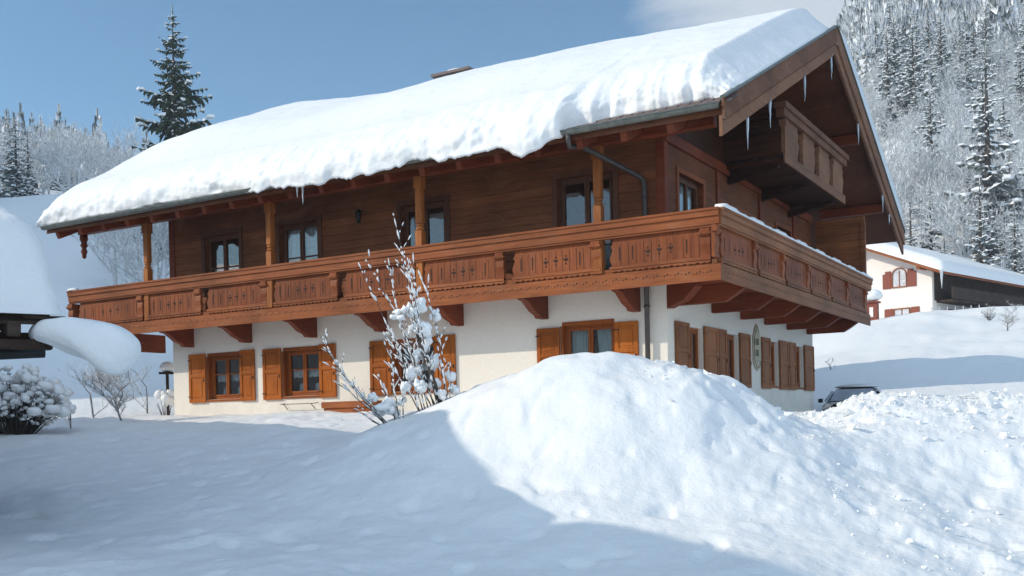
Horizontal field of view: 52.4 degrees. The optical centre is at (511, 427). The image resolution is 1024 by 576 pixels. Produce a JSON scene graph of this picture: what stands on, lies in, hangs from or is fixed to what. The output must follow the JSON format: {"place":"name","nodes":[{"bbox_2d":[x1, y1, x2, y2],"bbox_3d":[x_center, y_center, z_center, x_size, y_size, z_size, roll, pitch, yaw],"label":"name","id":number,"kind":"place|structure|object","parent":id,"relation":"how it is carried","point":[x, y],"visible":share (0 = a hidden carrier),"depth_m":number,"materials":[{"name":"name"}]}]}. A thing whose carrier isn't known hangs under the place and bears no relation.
{"place":"outdoors","nodes":[
{"label":"outdoors","id":0,"kind":"place"},
{"bbox_2d":[0,207,61,314],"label":"snow","id":1,"kind":"structure","parent":0,"point":[26,285],"depth_m":9.90,"materials":[{"name":"snow"}]},
{"bbox_2d":[0,0,855,155],"label":"sky","id":2,"kind":"structure","parent":0,"point":[83,57],"materials":[{"name":"blue"}]},
{"bbox_2d":[0,68,1023,575],"bbox_3d":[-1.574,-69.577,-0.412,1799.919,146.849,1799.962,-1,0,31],"label":"snow ground","id":3,"kind":"structure","parent":0,"point":[568,464],"depth_m":12.58,"materials":[{"name":"snow"}]},
{"bbox_2d":[0,109,26,192],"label":"spruce tree","id":4,"kind":"object","parent":3,"relation":"on","point":[9,164],"visible":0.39,"depth_m":125.13,"materials":[{"name":"green plant"}]},
{"bbox_2d":[0,112,35,197],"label":"spruce tree","id":5,"kind":"object","parent":3,"relation":"on","point":[16,183],"visible":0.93,"depth_m":108.36,"materials":[{"name":"green plant"}]},
{"bbox_2d":[0,112,39,192],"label":"frosted tree","id":6,"kind":"object","parent":3,"relation":"on","point":[11,140],"visible":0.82,"depth_m":120.13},
{"bbox_2d":[13,131,42,186],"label":"frosted tree","id":7,"kind":"object","parent":3,"relation":"on","point":[30,159],"visible":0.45,"depth_m":132.42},
{"bbox_2d":[19,128,41,195],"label":"spruce tree","id":8,"kind":"object","parent":3,"relation":"on","point":[31,191],"visible":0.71,"depth_m":114.52,"materials":[{"name":"green plant"}]},
{"bbox_2d":[0,313,64,359],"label":"lean to","id":9,"kind":"object","parent":3,"relation":"on","point":[16,342],"visible":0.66,"depth_m":9.95,"materials":[{"name":"brown wood"}]},
{"bbox_2d":[28,317,140,374],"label":"sliding snow","id":10,"kind":"structure","parent":9,"relation":"attached to","point":[109,348],"depth_m":9.67,"materials":[{"name":"snow"}]},
{"bbox_2d":[0,364,76,434],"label":"bush","id":11,"kind":"object","parent":3,"relation":"on","point":[18,409],"visible":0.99,"depth_m":21.73,"materials":[{"name":"white plant"}]},
{"bbox_2d":[18,112,68,187],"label":"frosted tree","id":12,"kind":"object","parent":3,"relation":"on","point":[38,175],"visible":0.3,"depth_m":141.50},
{"bbox_2d":[14,115,76,193],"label":"frosted tree","id":13,"kind":"object","parent":3,"relation":"on","point":[48,189],"visible":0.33,"depth_m":125.69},
{"bbox_2d":[24,128,76,194],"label":"frosted tree","id":14,"kind":"object","parent":3,"relation":"on","point":[47,172],"visible":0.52,"depth_m":111.57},
{"bbox_2d":[33,131,81,189],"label":"frosted tree","id":15,"kind":"object","parent":3,"relation":"on","point":[70,156],"visible":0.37,"depth_m":114.62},
{"bbox_2d":[32,129,87,188],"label":"frosted tree","id":16,"kind":"object","parent":3,"relation":"on","point":[60,170],"visible":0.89,"depth_m":108.76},
{"bbox_2d":[0,102,150,188],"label":"distant forest","id":17,"kind":"object","parent":3,"relation":"on","point":[58,113],"visible":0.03,"depth_m":156.28,"materials":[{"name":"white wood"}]},
{"bbox_2d":[33,153,124,284],"bbox_3d":[-25.340,-12.099,63.609,6.765,9.022,5.919,-1,0,37],"label":"frosted tree","id":18,"kind":"object","parent":3,"relation":"on","point":[115,278],"visible":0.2,"depth_m":64.39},
{"bbox_2d":[50,126,111,183],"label":"frosted tree","id":19,"kind":"object","parent":3,"relation":"on","point":[83,152],"visible":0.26,"depth_m":121.76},
{"bbox_2d":[44,126,119,236],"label":"frosted tree","id":20,"kind":"object","parent":3,"relation":"on","point":[76,166],"visible":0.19,"depth_m":78.59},
{"bbox_2d":[56,119,108,176],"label":"frosted tree","id":21,"kind":"object","parent":3,"relation":"on","point":[91,151],"visible":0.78,"depth_m":115.64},
{"bbox_2d":[58,362,136,417],"bbox_3d":[-11.895,-0.989,29.915,2.065,2.002,1.232,-1,0,-21],"label":"shrub","id":22,"kind":"object","parent":3,"relation":"on","point":[91,404],"visible":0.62,"depth_m":29.90,"materials":[{"name":"brown plant"}]},
{"bbox_2d":[72,118,136,173],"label":"frosted tree","id":23,"kind":"object","parent":3,"relation":"on","point":[115,154],"visible":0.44,"depth_m":124.78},
{"bbox_2d":[71,364,152,420],"bbox_3d":[-9.517,-0.867,24.750,1.627,2.049,1.553,-1,0,9],"label":"fruit tree","id":24,"kind":"object","parent":3,"relation":"on","point":[110,379],"visible":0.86,"depth_m":24.71,"materials":[{"name":"brown plant"}]},
{"bbox_2d":[88,175,136,282],"bbox_3d":[-23.471,-11.612,63.792,6.082,10.035,7.229,-1,0,-29],"label":"frosted tree","id":25,"kind":"object","parent":3,"relation":"on","point":[133,274],"visible":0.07,"depth_m":63.90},
{"bbox_2d":[71,226,163,282],"bbox_3d":[-21.960,-8.979,58.369,5.216,7.951,5.962,-1,0,-18],"label":"frosted tree","id":26,"kind":"object","parent":3,"relation":"on","point":[138,278],"visible":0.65,"depth_m":58.77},
{"bbox_2d":[97,113,154,175],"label":"frosted tree","id":27,"kind":"object","parent":3,"relation":"on","point":[132,136],"visible":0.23,"depth_m":123.94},
{"bbox_2d":[129,222,168,268],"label":"frosted tree","id":28,"kind":"object","parent":3,"relation":"on","point":[156,247],"visible":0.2,"depth_m":66.04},
{"bbox_2d":[134,224,165,278],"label":"frosted tree","id":29,"kind":"object","parent":3,"relation":"on","point":[159,273],"visible":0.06,"depth_m":71.71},
{"bbox_2d":[152,221,169,278],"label":"frosted tree","id":30,"kind":"object","parent":3,"relation":"on","point":[166,260],"visible":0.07,"depth_m":65.52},
{"bbox_2d":[154,389,173,414],"bbox_3d":[-9.524,-0.633,28.626,0.518,0.849,0.453,-1,0,31],"label":"shrub","id":31,"kind":"object","parent":3,"relation":"on","point":[166,398],"visible":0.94,"depth_m":28.52,"materials":[{"name":"white plant"}]},
{"bbox_2d":[159,362,173,414],"bbox_3d":[-9.655,-0.982,29.188,0.400,1.753,0.405,-1,0,31],"label":"bird feeder","id":32,"kind":"object","parent":3,"relation":"on","point":[166,368],"visible":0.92,"depth_m":29.09,"materials":[{"name":"brown wood"}]},
{"bbox_2d":[131,6,214,254],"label":"spruce tree","id":33,"kind":"object","parent":3,"relation":"on","point":[176,103],"visible":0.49,"depth_m":89.26,"materials":[{"name":"green plant"}]},
{"bbox_2d":[321,400,382,412],"bbox_3d":[-3.736,-0.454,24.278,1.520,0.330,0.400,-1,0,31],"label":"planter","id":34,"kind":"object","parent":3,"relation":"on","point":[345,406],"visible":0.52,"depth_m":24.13,"materials":[{"name":"brown wood"}]},
{"bbox_2d":[320,213,459,424],"bbox_3d":[-1.798,-1.504,15.024,2.038,3.179,0.672,-1,0,1],"label":"bush","id":35,"kind":"object","parent":3,"relation":"on","point":[387,405],"visible":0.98,"depth_m":14.99,"materials":[{"name":"white plant"}]},
{"bbox_2d":[40,25,905,415],"bbox_3d":[-0.264,-5.135,30.120,19.378,11.800,16.706,-1,0,31],"label":"chalet","id":36,"kind":"object","parent":3,"relation":"on","point":[624,233],"visible":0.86,"depth_m":23.92,"materials":[{"name":"paint"}]},
{"bbox_2d":[208,233,238,272],"bbox_3d":[-7.485,-4.330,27.366,1.260,1.450,0.167,-1,0,31],"label":"window","id":37,"kind":"structure","parent":36,"relation":"in","point":[224,238],"depth_m":27.36,"materials":[{"name":"brown wood"}]},
{"bbox_2d":[212,355,239,399],"bbox_3d":[-7.436,-1.336,27.422,1.190,1.160,0.172,-1,0,31],"label":"window","id":38,"kind":"structure","parent":36,"relation":"in","point":[226,377],"depth_m":27.41,"materials":[{"name":"brown wood"}]},
{"bbox_2d":[282,221,317,262],"bbox_3d":[-5.195,-4.373,25.995,1.280,1.450,0.167,-1,0,31],"label":"window","id":39,"kind":"structure","parent":36,"relation":"in","point":[301,240],"depth_m":26.04,"materials":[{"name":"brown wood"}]},
{"bbox_2d":[287,349,319,395],"bbox_3d":[-5.129,-1.379,26.041,1.190,1.160,0.172,-1,0,31],"label":"window","id":40,"kind":"structure","parent":36,"relation":"in","point":[305,372],"depth_m":26.03,"materials":[{"name":"brown wood"}]},
{"bbox_2d":[397,341,434,391],"bbox_3d":[-2.160,-1.435,24.264,1.190,1.160,0.172,-1,0,31],"label":"window","id":41,"kind":"structure","parent":36,"relation":"in","point":[400,369],"depth_m":24.43,"materials":[{"name":"brown wood"}]},
{"bbox_2d":[404,201,445,246],"bbox_3d":[-1.953,-4.108,24.012,1.250,2.100,0.082,-1,0,31],"label":"window","id":42,"kind":"structure","parent":36,"relation":"in","point":[407,210],"depth_m":23.98,"materials":[{"name":"brown wood"}]},
{"bbox_2d":[36,8,903,227],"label":"roof snow","id":43,"kind":"structure","parent":36,"relation":"on","point":[521,108],"depth_m":22.77,"materials":[{"name":"snow"}]},
{"bbox_2d":[559,172,612,269],"bbox_3d":[1.628,-4.206,21.917,1.310,2.160,0.167,-1,0,31],"label":"window","id":44,"kind":"structure","parent":36,"relation":"in","point":[586,180],"depth_m":21.85,"materials":[{"name":"brown wood"}]},
{"bbox_2d":[566,323,613,353],"bbox_3d":[1.704,-1.557,21.951,1.220,1.260,0.172,-1,0,31],"label":"window","id":45,"kind":"structure","parent":36,"relation":"in","point":[578,338],"depth_m":21.95,"materials":[{"name":"brown wood"}]},
{"bbox_2d":[679,176,697,210],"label":"window","id":46,"kind":"structure","parent":36,"relation":"in","point":[686,187],"depth_m":22.34,"materials":[{"name":"brown wood"}]},
{"bbox_2d":[690,328,698,368],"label":"window","id":47,"kind":"structure","parent":36,"relation":"in","point":[693,331],"depth_m":22.52,"materials":[{"name":"brown wood"}]},
{"bbox_2d":[727,335,734,378],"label":"window","id":48,"kind":"structure","parent":36,"relation":"in","point":[730,338],"depth_m":24.55,"materials":[{"name":"brown wood"}]},
{"bbox_2d":[714,203,872,278],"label":"rail snow","id":49,"kind":"structure","parent":36,"relation":"on","point":[726,205],"depth_m":22.34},
{"bbox_2d":[638,359,1023,573],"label":"snow clods","id":50,"kind":"object","parent":3,"relation":"on","point":[847,411],"visible":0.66,"depth_m":15.03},
{"bbox_2d":[818,387,881,410],"bbox_3d":[10.420,-0.507,31.576,2.040,1.448,4.259,-1,0,23],"label":"parked car","id":51,"kind":"object","parent":3,"relation":"on","point":[839,395],"visible":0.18,"depth_m":31.17,"materials":[{"name":"paint"}]},
{"bbox_2d":[867,289,882,320],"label":"wayside box","id":52,"kind":"object","parent":3,"relation":"on","point":[874,296],"visible":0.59,"depth_m":69.58,"materials":[{"name":"brown paint"}]},
{"bbox_2d":[864,12,886,91],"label":"spruce tree","id":53,"kind":"object","parent":3,"relation":"on","point":[877,48],"visible":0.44,"depth_m":177.51,"materials":[{"name":"green plant"}]},
{"bbox_2d":[867,94,892,130],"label":"frosted tree","id":54,"kind":"object","parent":3,"relation":"on","point":[875,119],"visible":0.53,"depth_m":140.60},
{"bbox_2d":[860,52,901,95],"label":"frosted tree","id":55,"kind":"object","parent":3,"relation":"on","point":[876,69],"visible":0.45,"depth_m":165.65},
{"bbox_2d":[866,86,909,145],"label":"frosted tree","id":56,"kind":"object","parent":3,"relation":"on","point":[884,109],"visible":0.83,"depth_m":140.24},
{"bbox_2d":[871,11,906,107],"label":"spruce tree","id":57,"kind":"object","parent":3,"relation":"on","point":[894,63],"visible":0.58,"depth_m":160.88,"materials":[{"name":"green plant"}]},
{"bbox_2d":[874,116,903,156],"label":"frosted tree","id":58,"kind":"object","parent":3,"relation":"on","point":[884,139],"visible":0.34,"depth_m":128.66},
{"bbox_2d":[874,33,908,136],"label":"spruce tree","id":59,"kind":"object","parent":3,"relation":"on","point":[888,79],"visible":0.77,"depth_m":142.94,"materials":[{"name":"green plant"}]},
{"bbox_2d":[883,108,921,145],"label":"frosted tree","id":60,"kind":"object","parent":3,"relation":"on","point":[903,120],"visible":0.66,"depth_m":131.53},
{"bbox_2d":[886,141,926,222],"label":"frosted tree","id":61,"kind":"object","parent":3,"relation":"on","point":[899,185],"visible":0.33,"depth_m":103.30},
{"bbox_2d":[894,99,926,155],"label":"frosted tree","id":62,"kind":"object","parent":3,"relation":"on","point":[902,117],"visible":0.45,"depth_m":135.08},
{"bbox_2d":[887,17,936,127],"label":"spruce tree","id":63,"kind":"object","parent":3,"relation":"on","point":[907,78],"visible":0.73,"depth_m":141.89,"materials":[{"name":"green plant"}]},
{"bbox_2d":[905,196,919,246],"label":"spruce tree","id":64,"kind":"object","parent":3,"relation":"on","point":[910,240],"visible":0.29,"depth_m":87.00,"materials":[{"name":"green plant"}]},
{"bbox_2d":[890,157,936,227],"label":"frosted tree","id":65,"kind":"object","parent":3,"relation":"on","point":[910,189],"visible":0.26,"depth_m":107.61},
{"bbox_2d":[904,72,923,138],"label":"spruce tree","id":66,"kind":"object","parent":3,"relation":"on","point":[915,104],"visible":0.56,"depth_m":138.40,"materials":[{"name":"green plant"}]},
{"bbox_2d":[889,170,939,243],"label":"frosted tree","id":67,"kind":"object","parent":3,"relation":"on","point":[902,192],"visible":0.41,"depth_m":97.69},
{"bbox_2d":[892,13,943,115],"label":"spruce tree","id":68,"kind":"object","parent":3,"relation":"on","point":[924,61],"visible":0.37,"depth_m":148.83,"materials":[{"name":"green plant"}]},
{"bbox_2d":[884,127,958,223],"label":"frosted tree","id":69,"kind":"object","parent":3,"relation":"on","point":[924,155],"visible":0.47,"depth_m":109.57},
{"bbox_2d":[893,94,953,145],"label":"frosted tree","id":70,"kind":"object","parent":3,"relation":"on","point":[916,122],"visible":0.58,"depth_m":128.22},
{"bbox_2d":[832,0,1023,93],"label":"mountain forest","id":71,"kind":"object","parent":3,"relation":"on","point":[854,19],"visible":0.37,"depth_m":183.22,"materials":[{"name":"white wood"}]},
{"bbox_2d":[921,2,937,65],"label":"spruce tree","id":72,"kind":"object","parent":3,"relation":"on","point":[928,40],"visible":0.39,"depth_m":177.11,"materials":[{"name":"green plant"}]},
{"bbox_2d":[894,131,966,220],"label":"frosted tree","id":73,"kind":"object","parent":3,"relation":"on","point":[927,165],"visible":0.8,"depth_m":105.29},
{"bbox_2d":[901,84,959,216],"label":"spruce tree","id":74,"kind":"object","parent":3,"relation":"on","point":[930,130],"visible":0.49,"depth_m":115.13,"materials":[{"name":"green plant"}]},
{"bbox_2d":[918,179,953,254],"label":"spruce tree","id":75,"kind":"object","parent":3,"relation":"on","point":[931,232],"visible":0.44,"depth_m":93.25,"materials":[{"name":"green plant"}]},
{"bbox_2d":[914,82,959,137],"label":"frosted tree","id":76,"kind":"object","parent":3,"relation":"on","point":[928,103],"visible":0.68,"depth_m":133.18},
{"bbox_2d":[901,177,978,256],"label":"frosted tree","id":77,"kind":"object","parent":3,"relation":"on","point":[944,228],"visible":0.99,"depth_m":89.56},
{"bbox_2d":[905,138,975,226],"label":"frosted tree","id":78,"kind":"object","parent":3,"relation":"on","point":[946,161],"visible":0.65,"depth_m":103.03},
{"bbox_2d":[924,14,963,104],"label":"spruce tree","id":79,"kind":"object","parent":3,"relation":"on","point":[939,63],"visible":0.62,"depth_m":150.80,"materials":[{"name":"green plant"}]},
{"bbox_2d":[866,248,1023,318],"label":"white house","id":80,"kind":"structure","parent":3,"relation":"on","point":[903,286],"depth_m":76.97,"materials":[{"name":"paint"}]},
{"bbox_2d":[891,268,906,287],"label":"window","id":81,"kind":"structure","parent":80,"relation":"in","point":[899,275],"depth_m":76.73,"materials":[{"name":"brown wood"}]},
{"bbox_2d":[866,242,1023,285],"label":"roof snow","id":82,"kind":"structure","parent":80,"relation":"on","point":[946,262],"depth_m":76.90,"materials":[{"name":"snow"}]},
{"bbox_2d":[908,160,982,237],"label":"frosted tree","id":83,"kind":"object","parent":3,"relation":"on","point":[962,181],"visible":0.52,"depth_m":97.92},
{"bbox_2d":[933,61,965,98],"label":"frosted tree","id":84,"kind":"object","parent":3,"relation":"on","point":[950,76],"visible":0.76,"depth_m":145.81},
{"bbox_2d":[925,78,974,150],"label":"frosted tree","id":85,"kind":"object","parent":3,"relation":"on","point":[949,103],"visible":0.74,"depth_m":131.10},
{"bbox_2d":[916,63,984,133],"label":"frosted tree","id":86,"kind":"object","parent":3,"relation":"on","point":[927,79],"visible":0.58,"depth_m":139.02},
{"bbox_2d":[937,61,979,119],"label":"frosted tree","id":87,"kind":"object","parent":3,"relation":"on","point":[966,92],"visible":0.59,"depth_m":142.02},
{"bbox_2d":[950,8,969,79],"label":"spruce tree","id":88,"kind":"object","parent":3,"relation":"on","point":[960,41],"visible":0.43,"depth_m":175.59,"materials":[{"name":"green plant"}]},
{"bbox_2d":[943,103,977,160],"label":"frosted tree","id":89,"kind":"object","parent":3,"relation":"on","point":[955,119],"visible":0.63,"depth_m":128.73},
{"bbox_2d":[941,144,983,190],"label":"frosted tree","id":90,"kind":"object","parent":3,"relation":"on","point":[965,169],"visible":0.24,"depth_m":106.61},
{"bbox_2d":[949,111,977,155],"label":"frosted tree","id":91,"kind":"object","parent":3,"relation":"on","point":[966,132],"visible":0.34,"depth_m":124.67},
{"bbox_2d":[934,113,995,198],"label":"frosted tree","id":92,"kind":"object","parent":3,"relation":"on","point":[953,136],"visible":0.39,"depth_m":117.07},
{"bbox_2d":[913,165,1018,257],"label":"frosted tree","id":93,"kind":"object","parent":3,"relation":"on","point":[967,240],"visible":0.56,"depth_m":94.32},
{"bbox_2d":[953,36,980,103],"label":"spruce tree","id":94,"kind":"object","parent":3,"relation":"on","point":[968,80],"visible":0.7,"depth_m":149.73,"materials":[{"name":"green plant"}]},
{"bbox_2d":[936,182,1003,254],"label":"frosted tree","id":95,"kind":"object","parent":3,"relation":"on","point":[966,209],"visible":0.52,"depth_m":95.37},
{"bbox_2d":[963,17,988,89],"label":"spruce tree","id":96,"kind":"object","parent":3,"relation":"on","point":[974,50],"visible":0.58,"depth_m":161.45,"materials":[{"name":"green plant"}]},
{"bbox_2d":[964,174,999,265],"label":"spruce tree","id":97,"kind":"object","parent":3,"relation":"on","point":[982,257],"visible":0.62,"depth_m":87.14,"materials":[{"name":"green plant"}]},
{"bbox_2d":[949,56,1016,108],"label":"frosted tree","id":98,"kind":"object","parent":3,"relation":"on","point":[989,92],"visible":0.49,"depth_m":141.21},
{"bbox_2d":[943,39,1023,258],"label":"spruce tree","id":99,"kind":"object","parent":3,"relation":"on","point":[991,177],"visible":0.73,"depth_m":97.33,"materials":[{"name":"green plant"}]},
{"bbox_2d":[957,66,1009,192],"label":"spruce tree","id":100,"kind":"object","parent":3,"relation":"on","point":[980,101],"visible":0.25,"depth_m":119.95,"materials":[{"name":"green plant"}]},
{"bbox_2d":[974,0,1008,79],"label":"spruce tree","id":101,"kind":"object","parent":3,"relation":"on","point":[985,34],"visible":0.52,"depth_m":167.72,"materials":[{"name":"green plant"}]},
{"bbox_2d":[975,24,1016,76],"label":"frosted tree","id":102,"kind":"object","parent":3,"relation":"on","point":[996,48],"visible":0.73,"depth_m":162.15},
{"bbox_2d":[978,78,1021,140],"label":"frosted tree","id":103,"kind":"object","parent":3,"relation":"on","point":[1007,99],"visible":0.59,"depth_m":132.91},
{"bbox_2d":[981,60,1023,116],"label":"frosted tree","id":104,"kind":"object","parent":3,"relation":"on","point":[1002,83],"visible":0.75,"depth_m":142.54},
{"bbox_2d":[988,138,1023,250],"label":"frosted tree","id":105,"kind":"object","parent":3,"relation":"on","point":[1019,186],"visible":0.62,"depth_m":95.94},
{"bbox_2d":[990,214,1023,267],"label":"frosted tree","id":106,"kind":"object","parent":3,"relation":"on","point":[1003,264],"visible":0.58,"depth_m":90.14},
{"bbox_2d":[994,89,1019,170],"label":"spruce tree","id":107,"kind":"object","parent":3,"relation":"on","point":[1004,110],"visible":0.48,"depth_m":122.99,"materials":[{"name":"green plant"}]},
{"bbox_2d":[994,215,1019,268],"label":"spruce tree","id":108,"kind":"object","parent":3,"relation":"on","point":[1001,247],"visible":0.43,"depth_m":92.63,"materials":[{"name":"green plant"}]},
{"bbox_2d":[995,152,1023,242],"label":"spruce tree","id":109,"kind":"object","parent":3,"relation":"on","point":[1007,172],"visible":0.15,"depth_m":100.47,"materials":[{"name":"green plant"}]},
{"bbox_2d":[998,300,1020,330],"bbox_3d":[26.716,-5.898,55.779,1.388,1.976,2.138,-1,0,31],"label":"shrub","id":110,"kind":"object","parent":3,"relation":"on","point":[1007,319],"visible":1,"depth_m":55.76,"materials":[{"name":"white plant"}]},
{"bbox_2d":[1001,199,1023,273],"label":"spruce tree","id":111,"kind":"object","parent":3,"relation":"on","point":[1014,264],"visible":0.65,"depth_m":86.99,"materials":[{"name":"green plant"}]},
{"bbox_2d":[1007,3,1023,103],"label":"spruce tree","id":112,"kind":"object","parent":3,"relation":"on","point":[1019,47],"visible":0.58,"depth_m":148.16,"materials":[{"name":"green plant"}]},
{"bbox_2d":[1009,50,1023,129],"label":"spruce tree","id":113,"kind":"object","parent":3,"relation":"on","point":[1021,87],"visible":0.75,"depth_m":140.22,"materials":[{"name":"green plant"}]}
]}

